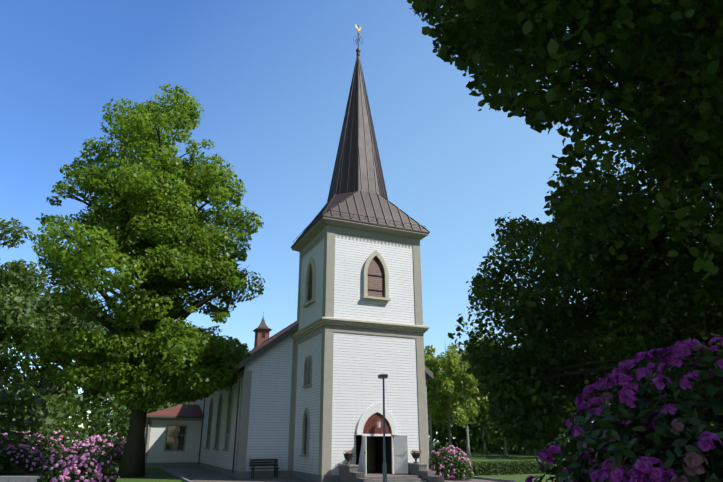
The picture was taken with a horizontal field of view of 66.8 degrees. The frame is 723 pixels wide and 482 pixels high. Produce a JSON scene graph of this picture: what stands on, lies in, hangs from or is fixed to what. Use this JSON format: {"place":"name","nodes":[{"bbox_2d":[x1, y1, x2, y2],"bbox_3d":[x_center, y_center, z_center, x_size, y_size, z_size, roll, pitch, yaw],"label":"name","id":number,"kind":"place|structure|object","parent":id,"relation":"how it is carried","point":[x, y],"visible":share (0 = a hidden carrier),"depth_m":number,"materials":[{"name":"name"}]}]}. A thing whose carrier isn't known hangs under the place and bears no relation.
{"place":"outdoors","nodes":[
{"label":"outdoors","id":0,"kind":"place"},
{"bbox_2d":[0,217,69,379],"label":"tree","id":1,"kind":"object","parent":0,"point":[17,309],"depth_m":48.12,"materials":[{"name":"green plant"}]},
{"bbox_2d":[0,441,587,481],"bbox_3d":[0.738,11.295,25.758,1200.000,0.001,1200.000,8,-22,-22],"label":"ground","id":2,"kind":"structure","parent":0,"point":[156,475],"depth_m":31.69,"materials":[{"name":"green plant"}]},
{"bbox_2d":[0,434,20,449],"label":"rhododendron","id":3,"kind":"object","parent":2,"relation":"on","point":[2,447],"depth_m":36.30,"materials":[{"name":"plant"}]},
{"bbox_2d":[0,444,44,473],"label":"flowering bush","id":4,"kind":"object","parent":2,"relation":"on","point":[6,464],"depth_m":31.58,"materials":[{"name":"purple plant"}]},
{"bbox_2d":[0,430,64,464],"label":"rhododendron","id":5,"kind":"object","parent":2,"relation":"on","point":[30,441],"depth_m":38.40,"materials":[{"name":"plant"}]},
{"bbox_2d":[0,258,105,409],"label":"tree","id":6,"kind":"object","parent":2,"relation":"on","point":[69,321],"depth_m":57.47,"materials":[{"name":"green plant"}]},
{"bbox_2d":[29,430,102,463],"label":"rhododendron","id":7,"kind":"object","parent":2,"relation":"on","point":[70,435],"depth_m":41.19,"materials":[{"name":"pink plant"}]},
{"bbox_2d":[36,442,119,481],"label":"pink rhododendron","id":8,"kind":"object","parent":2,"relation":"on","point":[47,473],"depth_m":19.25,"materials":[{"name":"pink plant"}]},
{"bbox_2d":[81,434,126,462],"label":"rhododendron","id":9,"kind":"object","parent":2,"relation":"on","point":[110,451],"depth_m":43.77,"materials":[{"name":"pink plant"}]},
{"bbox_2d":[74,312,161,443],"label":"tree","id":10,"kind":"object","parent":2,"relation":"on","point":[86,393],"depth_m":67.05,"materials":[{"name":"green plant"}]},
{"bbox_2d":[14,83,264,476],"bbox_3d":[-12.439,0.913,32.911,13.127,24.431,12.916,8,-22,-22],"label":"linden tree","id":11,"kind":"object","parent":2,"relation":"on","point":[181,373],"depth_m":30.33,"materials":[{"name":"green plant"}]},
{"bbox_2d":[166,467,233,478],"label":"path gravel","id":12,"kind":"structure","parent":2,"relation":"on","point":[193,473],"depth_m":31.62,"materials":[{"name":"grey gravel"}]},
{"bbox_2d":[145,25,443,481],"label":"church","id":13,"kind":"structure","parent":2,"relation":"on","point":[303,399],"depth_m":29.03,"materials":[{"name":"wood"}]},
{"bbox_2d":[0,350,609,453],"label":"tree leaves","id":14,"kind":"object","parent":2,"relation":"on","point":[458,432],"visible":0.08,"depth_m":89.27,"materials":[{"name":"green plant"}]},
{"bbox_2d":[0,376,614,457],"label":"understorey shrub leaves","id":15,"kind":"object","parent":2,"relation":"on","point":[43,420],"visible":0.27,"depth_m":50.17,"materials":[{"name":"green plant"}]},
{"bbox_2d":[378,374,387,481],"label":"lamp post","id":16,"kind":"object","parent":2,"relation":"on","point":[383,376],"visible":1,"depth_m":20.09,"materials":[{"name":"black metal"}]},
{"bbox_2d":[428,415,450,433],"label":"tree","id":17,"kind":"object","parent":2,"relation":"on","point":[441,425],"depth_m":101.75,"materials":[{"name":"green plant"}]},
{"bbox_2d":[424,353,456,455],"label":"tree","id":18,"kind":"object","parent":2,"relation":"on","point":[432,364],"depth_m":65.75,"materials":[{"name":"green plant"}]},
{"bbox_2d":[424,343,468,447],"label":"tree","id":19,"kind":"object","parent":2,"relation":"on","point":[437,419],"depth_m":70.09,"materials":[{"name":"green plant"}]},
{"bbox_2d":[428,445,473,479],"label":"flowering bush","id":20,"kind":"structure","parent":2,"relation":"on","point":[460,467],"depth_m":26.79,"materials":[{"name":"pink plant"}]},
{"bbox_2d":[435,349,488,456],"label":"tree","id":21,"kind":"object","parent":2,"relation":"on","point":[469,387],"depth_m":63.86,"materials":[{"name":"green plant"}]},
{"bbox_2d":[456,326,487,454],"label":"tree","id":22,"kind":"object","parent":2,"relation":"on","point":[485,448],"depth_m":73.41,"materials":[{"name":"green plant"}]},
{"bbox_2d":[478,336,507,455],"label":"tree","id":23,"kind":"object","parent":2,"relation":"on","point":[485,410],"depth_m":65.16,"materials":[{"name":"green plant"}]},
{"bbox_2d":[468,460,585,475],"bbox_3d":[13.504,13.680,33.381,18.264,0.779,1.169,8,-22,-22],"label":"hedge","id":24,"kind":"object","parent":2,"relation":"on","point":[483,464],"depth_m":30.79,"materials":[{"name":"green plant"}]},
{"bbox_2d":[537,334,581,422],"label":"tree","id":25,"kind":"object","parent":2,"relation":"on","point":[557,349],"depth_m":81.84,"materials":[{"name":"green plant"}]},
{"bbox_2d":[406,0,722,458],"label":"beech tree","id":26,"kind":"object","parent":2,"relation":"on","point":[613,256],"depth_m":9.36,"materials":[{"name":"green plant"}]},
{"bbox_2d":[565,318,617,402],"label":"tree","id":27,"kind":"object","parent":2,"relation":"on","point":[599,348],"depth_m":76.53,"materials":[{"name":"green plant"}]},
{"bbox_2d":[525,337,722,481],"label":"flowering bush","id":28,"kind":"object","parent":2,"relation":"on","point":[666,446],"depth_m":5.11,"materials":[{"name":"purple plant"}]},
{"bbox_2d":[613,56,718,382],"bbox_3d":[15.572,-4.767,17.680,18.888,24.738,13.180,3,-20,-9],"label":"old tree","id":29,"kind":"object","parent":2,"relation":"on","point":[679,192],"depth_m":21.76,"materials":[{"name":"green plant"}]},
{"bbox_2d":[188,476,500,481],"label":"forecourt paving","id":30,"kind":"structure","parent":0,"point":[284,479],"depth_m":26.18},
{"bbox_2d":[249,459,279,478],"bbox_3d":[-4.968,11.664,28.094,1.500,0.900,0.500,8,-22,-22],"label":"bench","id":31,"kind":"object","parent":30,"relation":"on","point":[252,464],"visible":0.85,"depth_m":28.26,"materials":[{"name":"black wood"}]},
{"bbox_2d":[159,466,514,481],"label":"forecourt kerb","id":32,"kind":"object","parent":30,"relation":"on","point":[187,480],"visible":0.58,"depth_m":26.77,"materials":[{"name":"stone"}]},
{"bbox_2d":[0,0,716,441],"label":"sky","id":33,"kind":"structure","parent":0,"point":[271,80],"materials":[{"name":"blue"}]},
{"label":"path","id":34,"kind":"structure","parent":0,"visible":0},
{"bbox_2d":[0,476,115,481],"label":"stone wall","id":35,"kind":"structure","parent":34,"relation":"on","point":[18,478],"depth_m":20.86,"materials":[{"name":"stone"}]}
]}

